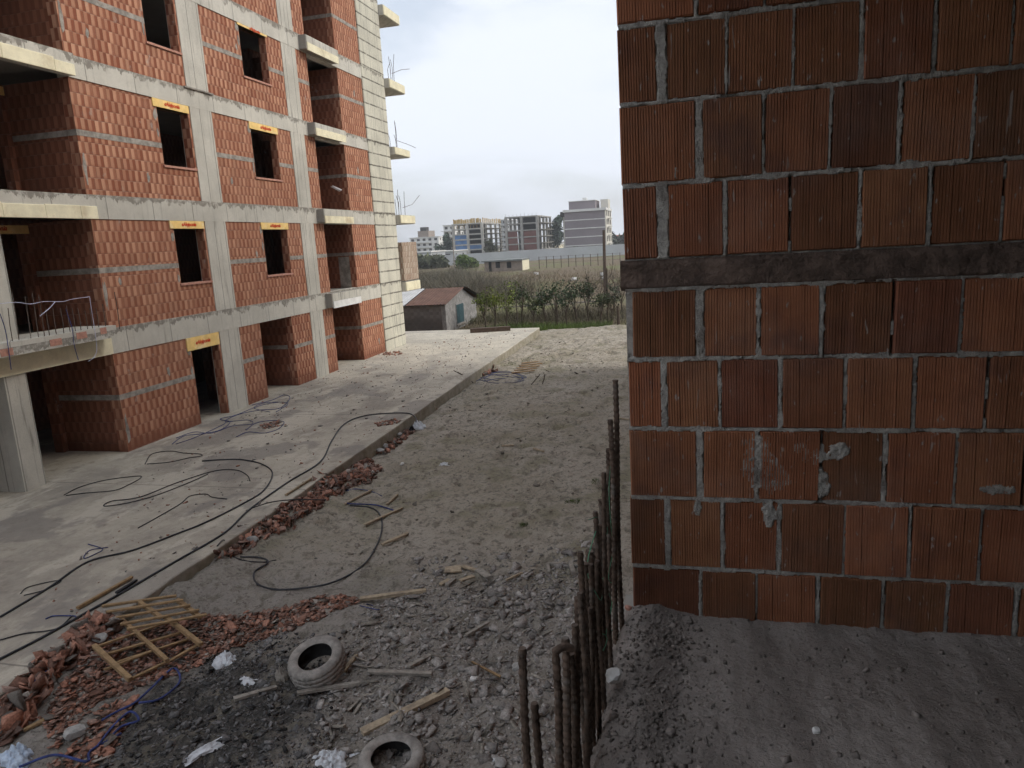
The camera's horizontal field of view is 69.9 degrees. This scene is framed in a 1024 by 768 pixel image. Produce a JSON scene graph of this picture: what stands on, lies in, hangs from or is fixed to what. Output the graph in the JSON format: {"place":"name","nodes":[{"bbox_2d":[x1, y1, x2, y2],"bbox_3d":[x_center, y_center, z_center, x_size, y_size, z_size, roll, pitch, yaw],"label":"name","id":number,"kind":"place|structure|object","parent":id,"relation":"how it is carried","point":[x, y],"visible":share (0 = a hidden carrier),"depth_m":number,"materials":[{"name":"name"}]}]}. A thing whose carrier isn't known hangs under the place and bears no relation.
{"place":"outdoors","nodes":[
{"label":"outdoors","id":0,"kind":"place"},
{"bbox_2d":[0,328,539,697],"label":"yard slab","id":1,"kind":"structure","parent":0,"point":[50,531],"depth_m":15.23,"materials":[{"name":"concrete"}]},
{"bbox_2d":[0,616,71,640],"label":"cable","id":2,"kind":"object","parent":1,"relation":"on","point":[33,632],"visible":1,"depth_m":9.22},
{"bbox_2d":[64,476,141,495],"bbox_3d":[-8.468,2.103,15.216,1.242,0.017,0.949,-5,11,-8],"label":"cable","id":3,"kind":"object","parent":1,"relation":"on","point":[102,491],"visible":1,"depth_m":15.10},
{"bbox_2d":[76,576,132,608],"bbox_3d":[-5.660,2.894,10.197,0.055,0.042,0.936,0,12,18],"label":"plank","id":4,"kind":"object","parent":1,"relation":"on","point":[94,598],"visible":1,"depth_m":10.14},
{"bbox_2d":[115,579,137,593],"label":"plank","id":5,"kind":"object","parent":1,"relation":"on","point":[126,586],"visible":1,"depth_m":10.30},
{"bbox_2d":[0,459,272,617],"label":"hose","id":6,"kind":"object","parent":1,"relation":"on","point":[37,594],"visible":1,"depth_m":11.84,"materials":[{"name":"rubber"}]},
{"bbox_2d":[145,451,202,463],"bbox_3d":[-7.965,1.714,17.066,1.432,0.017,1.039,0,11,14],"label":"cable","id":7,"kind":"object","parent":1,"relation":"on","point":[173,461],"visible":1,"depth_m":17.02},
{"bbox_2d":[103,469,249,506],"bbox_3d":[-6.801,2.062,14.931,2.672,0.018,1.255,-8,12,-25],"label":"cable","id":8,"kind":"object","parent":1,"relation":"on","point":[168,490],"visible":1,"depth_m":14.67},
{"bbox_2d":[138,494,226,527],"bbox_3d":[-6.260,2.303,13.538,0.848,0.017,1.674,6,14,39],"label":"cable","id":9,"kind":"object","parent":1,"relation":"on","point":[177,505],"visible":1,"depth_m":13.64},
{"bbox_2d":[0,412,416,659],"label":"hose","id":10,"kind":"object","parent":1,"relation":"on","point":[106,601],"visible":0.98,"depth_m":11.10,"materials":[{"name":"rubber"}]},
{"bbox_2d":[0,0,425,491],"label":"apartment building","id":11,"kind":"structure","parent":1,"relation":"on","point":[180,212],"depth_m":20.19,"materials":[{"name":"brick"}]},
{"bbox_2d":[0,297,96,361],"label":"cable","id":12,"kind":"object","parent":11,"relation":"attached to","point":[61,301],"visible":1,"depth_m":15.46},
{"bbox_2d":[176,395,289,443],"bbox_3d":[-7.765,0.927,21.052,1.227,0.017,5.773,0,11,14],"label":"cable","id":13,"kind":"object","parent":1,"relation":"on","point":[238,414],"visible":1,"depth_m":21.47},
{"bbox_2d":[260,420,282,428],"bbox_3d":[-6.489,1.095,19.791,0.686,0.117,0.701,-11,13,-35],"label":"brick rubble","id":14,"kind":"object","parent":1,"relation":"on","point":[268,424],"visible":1,"depth_m":19.69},
{"bbox_2d":[52,330,520,613],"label":"yard crumbs","id":15,"kind":"object","parent":1,"relation":"on","point":[193,548],"visible":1,"depth_m":18.78,"materials":[{"name":"stone"}]},
{"bbox_2d":[374,418,400,426],"bbox_3d":[-3.285,1.015,19.260,0.682,0.109,0.540,-9,13,-29],"label":"brick rubble","id":16,"kind":"object","parent":1,"relation":"on","point":[391,422],"visible":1,"depth_m":19.23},
{"bbox_2d":[470,326,509,332],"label":"plank","id":17,"kind":"object","parent":1,"relation":"on","point":[489,329],"visible":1,"depth_m":37.67,"materials":[{"name":"wood"}]},
{"bbox_2d":[0,242,632,767],"bbox_3d":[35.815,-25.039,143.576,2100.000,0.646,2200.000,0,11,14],"label":"ground","id":18,"kind":"structure","parent":0,"point":[324,536],"depth_m":11.85,"materials":[{"name":"soil"}]},
{"bbox_2d":[0,742,33,767],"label":"plastic bag","id":19,"kind":"object","parent":18,"relation":"on","point":[17,755],"visible":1,"depth_m":7.20,"materials":[{"name":"plastic"}]},
{"bbox_2d":[23,718,44,731],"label":"plank","id":20,"kind":"object","parent":18,"relation":"on","point":[34,724],"visible":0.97,"depth_m":7.63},
{"bbox_2d":[0,608,123,746],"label":"brick rubble","id":21,"kind":"object","parent":18,"relation":"on","point":[18,711],"visible":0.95,"depth_m":8.30,"materials":[{"name":"brick"}]},
{"bbox_2d":[91,633,107,642],"bbox_3d":[-5.143,3.171,9.093,0.219,0.098,0.151,-16,24,-35],"label":"stone","id":22,"kind":"object","parent":21,"relation":"on","point":[102,636],"visible":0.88,"depth_m":9.08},
{"bbox_2d":[63,724,86,740],"bbox_3d":[-4.509,3.596,7.534,0.237,0.126,0.195,-1,11,31],"label":"stone","id":23,"kind":"object","parent":18,"relation":"on","point":[74,732],"visible":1,"depth_m":7.49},
{"bbox_2d":[46,694,139,767],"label":"brick rubble","id":24,"kind":"object","parent":18,"relation":"on","point":[106,749],"visible":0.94,"depth_m":7.48,"materials":[{"name":"brick"}]},
{"bbox_2d":[19,732,121,767],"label":"cable","id":25,"kind":"object","parent":24,"relation":"on","point":[67,756],"visible":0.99,"depth_m":7.17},
{"bbox_2d":[96,710,139,746],"bbox_3d":[-4.100,3.592,7.623,0.230,0.045,0.557,0,11,14],"label":"cable","id":26,"kind":"object","parent":24,"relation":"on","point":[121,726],"visible":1,"depth_m":7.69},
{"bbox_2d":[36,593,359,748],"bbox_3d":[-3.990,3.238,9.331,1.682,0.376,3.962,6,14,40],"label":"brick rubble","id":27,"kind":"object","parent":18,"relation":"on","point":[99,689],"visible":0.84,"depth_m":9.07,"materials":[{"name":"brick"}]},
{"bbox_2d":[101,667,180,720],"bbox_3d":[-4.032,3.475,8.226,0.397,0.104,1.093,0,11,14],"label":"cable","id":28,"kind":"object","parent":27,"relation":"on","point":[147,691],"visible":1,"depth_m":8.12,"materials":[{"name":"rubber"}]},
{"bbox_2d":[91,594,206,681],"bbox_3d":[-4.681,3.138,9.316,1.963,0.324,1.312,6,14,39],"label":"wooden lattice","id":29,"kind":"object","parent":27,"relation":"on","point":[116,666],"visible":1,"depth_m":9.23,"materials":[{"name":"wood"}]},
{"bbox_2d":[184,737,224,765],"bbox_3d":[-3.097,3.656,7.339,0.584,0.061,0.175,-14,15,-43],"label":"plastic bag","id":30,"kind":"object","parent":18,"relation":"on","point":[205,749],"visible":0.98,"depth_m":7.31,"materials":[{"name":"white plastic"}]},
{"bbox_2d":[100,632,342,767],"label":"rubble chips","id":31,"kind":"object","parent":18,"relation":"on","point":[265,746],"visible":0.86,"depth_m":7.79,"materials":[{"name":"gravel"}]},
{"bbox_2d":[212,650,236,669],"bbox_3d":[-3.503,3.331,8.928,0.423,0.173,0.309,0,11,14],"label":"plastic bag","id":32,"kind":"object","parent":18,"relation":"on","point":[222,660],"visible":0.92,"depth_m":8.88,"materials":[{"name":"plastic"}]},
{"bbox_2d":[239,676,256,685],"bbox_3d":[-3.105,3.429,8.491,0.306,0.069,0.181,0,11,14],"label":"plastic bag","id":33,"kind":"object","parent":18,"relation":"on","point":[248,680],"visible":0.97,"depth_m":8.46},
{"bbox_2d":[233,685,276,701],"bbox_3d":[-2.867,3.455,8.184,0.467,0.058,0.056,-9,12,-27],"label":"plank","id":34,"kind":"object","parent":18,"relation":"on","point":[248,694],"visible":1,"depth_m":8.16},
{"bbox_2d":[275,666,288,682],"bbox_3d":[-2.671,3.326,8.450,0.178,0.178,0.142,0,11,14],"label":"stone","id":35,"kind":"object","parent":18,"relation":"on","point":[281,674],"visible":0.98,"depth_m":8.42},
{"bbox_2d":[210,457,384,561],"bbox_3d":[-4.133,2.217,14.338,1.827,0.546,6.004,0,11,14],"label":"brick rubble","id":36,"kind":"object","parent":18,"relation":"on","point":[360,471],"visible":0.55,"depth_m":13.80,"materials":[{"name":"brick"}]},
{"bbox_2d":[252,499,325,507],"bbox_3d":[-4.153,2.135,13.382,1.379,0.254,0.496,-12,14,-38],"label":"cable","id":37,"kind":"object","parent":36,"relation":"on","point":[289,500],"visible":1,"depth_m":13.41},
{"bbox_2d":[284,478,311,495],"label":"plank","id":38,"kind":"object","parent":36,"relation":"on","point":[297,487],"visible":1,"depth_m":14.28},
{"bbox_2d":[240,504,382,590],"bbox_3d":[-3.122,2.630,12.307,2.016,0.190,3.504,0,11,14],"label":"hose","id":39,"kind":"object","parent":18,"relation":"on","point":[337,580],"visible":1,"depth_m":11.31,"materials":[{"name":"rubber"}]},
{"bbox_2d":[287,635,346,689],"bbox_3d":[-2.247,3.220,8.455,0.664,0.407,0.670,0,11,14],"label":"tyre","id":40,"kind":"object","parent":18,"relation":"on","point":[304,654],"visible":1,"depth_m":8.35,"materials":[{"name":"rubber"}]},
{"bbox_2d":[297,680,359,695],"bbox_3d":[-2.055,3.410,8.206,0.683,0.055,0.063,-6,11,-13],"label":"plank","id":41,"kind":"object","parent":18,"relation":"on","point":[329,687],"visible":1,"depth_m":8.19,"materials":[{"name":"wood"}]},
{"bbox_2d":[312,748,358,767],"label":"plastic bag","id":42,"kind":"object","parent":18,"relation":"on","point":[335,758],"visible":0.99,"depth_m":7.07,"materials":[{"name":"plastic"}]},
{"bbox_2d":[343,654,358,672],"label":"plank","id":43,"kind":"object","parent":18,"relation":"on","point":[350,662],"visible":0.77,"depth_m":8.68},
{"bbox_2d":[364,507,402,525],"bbox_3d":[-2.341,2.418,13.409,0.058,0.088,1.033,4,13,31],"label":"plank","id":44,"kind":"object","parent":18,"relation":"on","point":[382,516],"visible":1,"depth_m":13.36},
{"bbox_2d":[357,732,425,767],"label":"tyre","id":45,"kind":"object","parent":18,"relation":"on","point":[399,741],"visible":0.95,"depth_m":7.06,"materials":[{"name":"rubber"}]},
{"bbox_2d":[360,588,425,600],"bbox_3d":[-1.683,2.980,10.363,0.936,0.072,0.089,-5,11,-6],"label":"plank","id":46,"kind":"object","parent":18,"relation":"on","point":[391,594],"visible":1,"depth_m":10.34,"materials":[{"name":"wood"}]},
{"bbox_2d":[381,532,408,545],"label":"plank","id":47,"kind":"object","parent":18,"relation":"on","point":[395,538],"visible":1,"depth_m":12.38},
{"bbox_2d":[376,428,415,454],"bbox_3d":[-3.044,1.482,18.745,0.757,0.405,2.607,0,11,14],"label":"brick rubble","id":48,"kind":"object","parent":18,"relation":"on","point":[406,433],"visible":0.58,"depth_m":18.41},
{"bbox_2d":[367,669,431,676],"bbox_3d":[-1.290,3.315,8.405,0.769,0.048,0.068,-2,11,9],"label":"plank","id":49,"kind":"object","parent":18,"relation":"on","point":[401,672],"visible":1,"depth_m":8.38,"materials":[{"name":"wood"}]},
{"bbox_2d":[360,687,449,736],"bbox_3d":[-1.117,3.464,7.751,1.013,0.123,0.100,-10,13,-32],"label":"plank","id":50,"kind":"object","parent":18,"relation":"on","point":[421,703],"visible":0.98,"depth_m":7.77,"materials":[{"name":"wood"}]},
{"bbox_2d":[408,653,430,667],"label":"plank","id":51,"kind":"object","parent":18,"relation":"on","point":[420,660],"visible":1,"depth_m":8.58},
{"bbox_2d":[413,420,425,429],"bbox_3d":[-2.529,1.117,19.915,0.520,0.297,0.403,0,11,14],"label":"plastic bag","id":52,"kind":"object","parent":18,"relation":"on","point":[419,425],"visible":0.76,"depth_m":19.84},
{"bbox_2d":[409,227,442,251],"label":"apartment block","id":53,"kind":"structure","parent":18,"relation":"on","point":[426,239],"depth_m":354.03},
{"bbox_2d":[417,250,445,255],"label":"warehouse","id":54,"kind":"structure","parent":18,"relation":"on","point":[439,252],"depth_m":200.62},
{"bbox_2d":[417,252,448,268],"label":"tree","id":55,"kind":"object","parent":18,"relation":"on","point":[426,261],"visible":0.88,"depth_m":169.71,"materials":[{"name":"green plant"}]},
{"bbox_2d":[402,286,480,330],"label":"brick shed","id":56,"kind":"structure","parent":18,"relation":"on","point":[429,309],"depth_m":44.29,"materials":[{"name":"concrete"}]},
{"bbox_2d":[455,302,464,324],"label":"window","id":57,"kind":"structure","parent":56,"relation":"in","point":[459,307],"depth_m":45.68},
{"bbox_2d":[433,233,452,249],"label":"tree","id":58,"kind":"object","parent":18,"relation":"on","point":[447,243],"visible":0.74,"depth_m":257.84,"materials":[{"name":"green plant"}]},
{"bbox_2d":[302,560,584,767],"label":"rubble chips","id":59,"kind":"object","parent":18,"relation":"on","point":[492,748],"visible":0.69,"depth_m":8.39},
{"bbox_2d":[465,621,489,636],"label":"plank","id":60,"kind":"object","parent":59,"relation":"on","point":[476,629],"visible":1,"depth_m":9.31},
{"bbox_2d":[471,661,500,677],"bbox_3d":[-0.299,3.292,8.454,0.408,0.093,0.035,4,13,33],"label":"plank","id":61,"kind":"object","parent":59,"relation":"on","point":[489,670],"visible":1,"depth_m":8.43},
{"bbox_2d":[313,568,573,767],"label":"wood splinters","id":62,"kind":"object","parent":18,"relation":"on","point":[401,714],"visible":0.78,"depth_m":8.15,"materials":[{"name":"wood"}]},
{"bbox_2d":[321,586,578,764],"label":"block fragments","id":63,"kind":"object","parent":18,"relation":"on","point":[508,709],"visible":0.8,"depth_m":8.38,"materials":[{"name":"concrete"}]},
{"bbox_2d":[441,225,463,249],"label":"apartment block","id":64,"kind":"structure","parent":18,"relation":"on","point":[447,228],"depth_m":293.33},
{"bbox_2d":[445,565,461,573],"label":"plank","id":65,"kind":"object","parent":18,"relation":"on","point":[453,569],"visible":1,"depth_m":11.15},
{"bbox_2d":[293,335,615,585],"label":"rubble chips","id":66,"kind":"object","parent":18,"relation":"on","point":[356,545],"visible":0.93,"depth_m":16.81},
{"bbox_2d":[445,249,467,254],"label":"warehouse","id":67,"kind":"structure","parent":18,"relation":"on","point":[450,252],"depth_m":225.36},
{"bbox_2d":[453,254,472,268],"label":"tree","id":68,"kind":"object","parent":18,"relation":"on","point":[463,259],"visible":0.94,"depth_m":153.50,"materials":[{"name":"green plant"}]},
{"bbox_2d":[451,218,504,253],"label":"frame building","id":69,"kind":"structure","parent":18,"relation":"on","point":[473,238],"depth_m":246.84,"materials":[{"name":"concrete"}]},
{"bbox_2d":[471,290,493,326],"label":"orchard tree","id":70,"kind":"object","parent":18,"relation":"on","point":[479,302],"visible":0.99,"depth_m":44.51,"materials":[{"name":"green plant"}]},
{"bbox_2d":[474,568,491,578],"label":"plank","id":71,"kind":"object","parent":18,"relation":"on","point":[483,573],"visible":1,"depth_m":10.90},
{"bbox_2d":[483,239,496,252],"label":"tree","id":72,"kind":"object","parent":18,"relation":"on","point":[490,246],"visible":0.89,"depth_m":231.65,"materials":[{"name":"green plant"}]},
{"bbox_2d":[482,287,505,326],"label":"orchard tree","id":73,"kind":"object","parent":18,"relation":"on","point":[494,303],"visible":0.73,"depth_m":44.93,"materials":[{"name":"green plant"}]},
{"bbox_2d":[401,537,591,606],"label":"rubble chips","id":74,"kind":"object","parent":18,"relation":"on","point":[515,568],"visible":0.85,"depth_m":10.95,"materials":[{"name":"stone"}]},
{"bbox_2d":[494,756,506,767],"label":"stone","id":75,"kind":"object","parent":18,"relation":"on","point":[500,762],"visible":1,"depth_m":6.87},
{"bbox_2d":[477,371,526,382],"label":"cable","id":76,"kind":"object","parent":18,"relation":"on","point":[519,380],"visible":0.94,"depth_m":26.76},
{"bbox_2d":[486,280,519,324],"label":"orchard tree","id":77,"kind":"object","parent":18,"relation":"on","point":[508,309],"visible":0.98,"depth_m":43.06,"materials":[{"name":"green plant"}]},
{"bbox_2d":[481,258,529,271],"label":"shack","id":78,"kind":"structure","parent":18,"relation":"on","point":[517,264],"depth_m":130.58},
{"bbox_2d":[497,219,516,251],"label":"apartment block","id":79,"kind":"structure","parent":18,"relation":"on","point":[503,235],"depth_m":303.83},
{"bbox_2d":[413,262,625,310],"bbox_3d":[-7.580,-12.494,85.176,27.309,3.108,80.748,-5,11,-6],"label":"scrub","id":80,"kind":"object","parent":18,"relation":"on","point":[442,279],"visible":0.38,"depth_m":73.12,"materials":[{"name":"plant"}]},
{"bbox_2d":[509,282,530,322],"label":"orchard tree","id":81,"kind":"object","parent":18,"relation":"on","point":[518,298],"visible":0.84,"depth_m":45.03,"materials":[{"name":"green plant"}]},
{"bbox_2d":[511,361,541,372],"bbox_3d":[0.603,-0.675,28.444,0.884,0.104,3.014,-1,11,12],"label":"wooden pallet","id":82,"kind":"object","parent":18,"relation":"on","point":[526,367],"visible":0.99,"depth_m":28.31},
{"bbox_2d":[516,271,536,309],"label":"bare tree","id":83,"kind":"object","parent":18,"relation":"on","point":[527,285],"visible":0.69,"depth_m":53.05,"materials":[{"name":"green plant"}]},
{"bbox_2d":[504,214,552,250],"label":"frame building","id":84,"kind":"structure","parent":18,"relation":"on","point":[528,236],"depth_m":242.32,"materials":[{"name":"concrete"}]},
{"bbox_2d":[433,301,625,329],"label":"scrub","id":85,"kind":"object","parent":18,"relation":"on","point":[538,318],"visible":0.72,"depth_m":45.32,"materials":[{"name":"plant"}]},
{"bbox_2d":[519,291,541,323],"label":"orchard tree","id":86,"kind":"object","parent":18,"relation":"on","point":[534,303],"visible":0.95,"depth_m":44.01,"materials":[{"name":"green plant"}]},
{"bbox_2d":[444,244,624,265],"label":"boundary wall","id":87,"kind":"structure","parent":18,"relation":"on","point":[564,253],"depth_m":190.99,"materials":[{"name":"concrete"}]},
{"bbox_2d":[534,287,554,321],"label":"orchard tree","id":88,"kind":"object","parent":18,"relation":"on","point":[541,301],"visible":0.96,"depth_m":43.86,"materials":[{"name":"green plant"}]},
{"bbox_2d":[540,279,564,320],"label":"orchard tree","id":89,"kind":"object","parent":18,"relation":"on","point":[552,291],"visible":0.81,"depth_m":44.39,"materials":[{"name":"green plant"}]},
{"bbox_2d":[548,215,563,247],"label":"tree","id":90,"kind":"object","parent":18,"relation":"on","point":[557,237],"visible":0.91,"depth_m":261.76,"materials":[{"name":"green plant"}]},
{"bbox_2d":[546,561,575,574],"bbox_3d":[0.744,2.758,10.969,0.706,0.165,0.334,6,15,40],"label":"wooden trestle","id":91,"kind":"object","parent":18,"relation":"on","point":[571,567],"visible":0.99,"depth_m":10.96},
{"bbox_2d":[554,279,576,323],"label":"orchard tree","id":92,"kind":"object","parent":18,"relation":"on","point":[565,298],"visible":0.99,"depth_m":41.74,"materials":[{"name":"green plant"}]},
{"bbox_2d":[562,282,590,320],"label":"orchard tree","id":93,"kind":"object","parent":18,"relation":"on","point":[576,293],"visible":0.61,"depth_m":43.36,"materials":[{"name":"green plant"}]},
{"bbox_2d":[539,253,616,268],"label":"wire fence","id":94,"kind":"object","parent":18,"relation":"on","point":[575,259],"visible":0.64,"depth_m":132.26,"materials":[{"name":"grey metal"}]},
{"bbox_2d":[566,271,602,310],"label":"bare tree","id":95,"kind":"object","parent":18,"relation":"on","point":[590,282],"visible":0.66,"depth_m":47.56,"materials":[{"name":"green plant"}]},
{"bbox_2d":[574,276,596,320],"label":"orchard tree","id":96,"kind":"object","parent":18,"relation":"on","point":[588,295],"visible":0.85,"depth_m":43.87,"materials":[{"name":"green plant"}]},
{"bbox_2d":[560,198,612,247],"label":"apartment block","id":97,"kind":"structure","parent":18,"relation":"on","point":[586,222],"depth_m":228.65,"materials":[{"name":"concrete"}]},
{"bbox_2d":[589,287,612,319],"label":"orchard tree","id":98,"kind":"object","parent":18,"relation":"on","point":[600,303],"visible":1,"depth_m":42.12,"materials":[{"name":"green plant"}]},
{"bbox_2d":[586,263,618,307],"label":"bare tree","id":99,"kind":"object","parent":18,"relation":"on","point":[601,274],"visible":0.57,"depth_m":50.05,"materials":[{"name":"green plant"}]},
{"bbox_2d":[602,230,605,294],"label":"utility pole","id":100,"kind":"object","parent":18,"relation":"on","point":[604,251],"visible":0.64,"depth_m":61.19,"materials":[{"name":"wood"}]},
{"bbox_2d":[605,268,608,319],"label":"post","id":101,"kind":"object","parent":18,"relation":"on","point":[606,272],"visible":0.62,"depth_m":43.99,"materials":[{"name":"brown wood"}]},
{"bbox_2d":[599,255,620,305],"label":"bare tree","id":102,"kind":"object","parent":18,"relation":"on","point":[610,282],"visible":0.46,"depth_m":47.58,"materials":[{"name":"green plant"}]},
{"bbox_2d":[597,268,625,318],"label":"bare tree","id":103,"kind":"object","parent":18,"relation":"on","point":[621,301],"visible":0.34,"depth_m":45.48,"materials":[{"name":"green plant"}]},
{"bbox_2d":[602,283,622,321],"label":"orchard tree","id":104,"kind":"object","parent":18,"relation":"on","point":[613,290],"visible":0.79,"depth_m":43.18,"materials":[{"name":"green plant"}]},
{"bbox_2d":[612,231,623,244],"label":"tree","id":105,"kind":"object","parent":18,"relation":"on","point":[617,239],"visible":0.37,"depth_m":268.52,"materials":[{"name":"green plant"}]},
{"bbox_2d":[518,0,1023,767],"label":"unfinished building","id":106,"kind":"structure","parent":18,"relation":"on","point":[822,274],"depth_m":2.52,"materials":[{"name":"brick"}]},
{"bbox_2d":[587,473,612,650],"bbox_3d":[0.314,0.673,2.524,0.050,0.730,0.579,0,11,14],"label":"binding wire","id":107,"kind":"object","parent":106,"relation":"attached to","point":[610,563],"visible":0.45,"depth_m":2.66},
{"bbox_2d":[590,604,1023,767],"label":"floor","id":108,"kind":"structure","parent":106,"relation":"on","point":[865,739],"depth_m":2.33,"materials":[{"name":"concrete"}]},
{"bbox_2d":[606,667,621,683],"bbox_3d":[0.335,0.964,2.417,0.053,0.053,0.076,4,3,2],"label":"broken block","id":109,"kind":"object","parent":108,"relation":"on","point":[613,675],"depth_m":2.40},
{"bbox_2d":[594,605,1023,767],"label":"dirt clods","id":110,"kind":"object","parent":108,"relation":"on","point":[669,732],"visible":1,"depth_m":2.35,"materials":[{"name":"soil"}]},
{"bbox_2d":[377,0,623,245],"label":"sky","id":111,"kind":"structure","parent":0,"point":[507,108],"materials":[{"name":"white"}]},
{"bbox_2d":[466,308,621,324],"bbox_3d":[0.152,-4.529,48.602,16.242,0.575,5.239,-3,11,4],"label":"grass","id":112,"kind":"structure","parent":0,"point":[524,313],"depth_m":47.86,"materials":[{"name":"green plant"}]},
{"bbox_2d":[483,319,612,330],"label":"grass","id":113,"kind":"structure","parent":0,"point":[542,326],"depth_m":41.78,"materials":[{"name":"green plant"}]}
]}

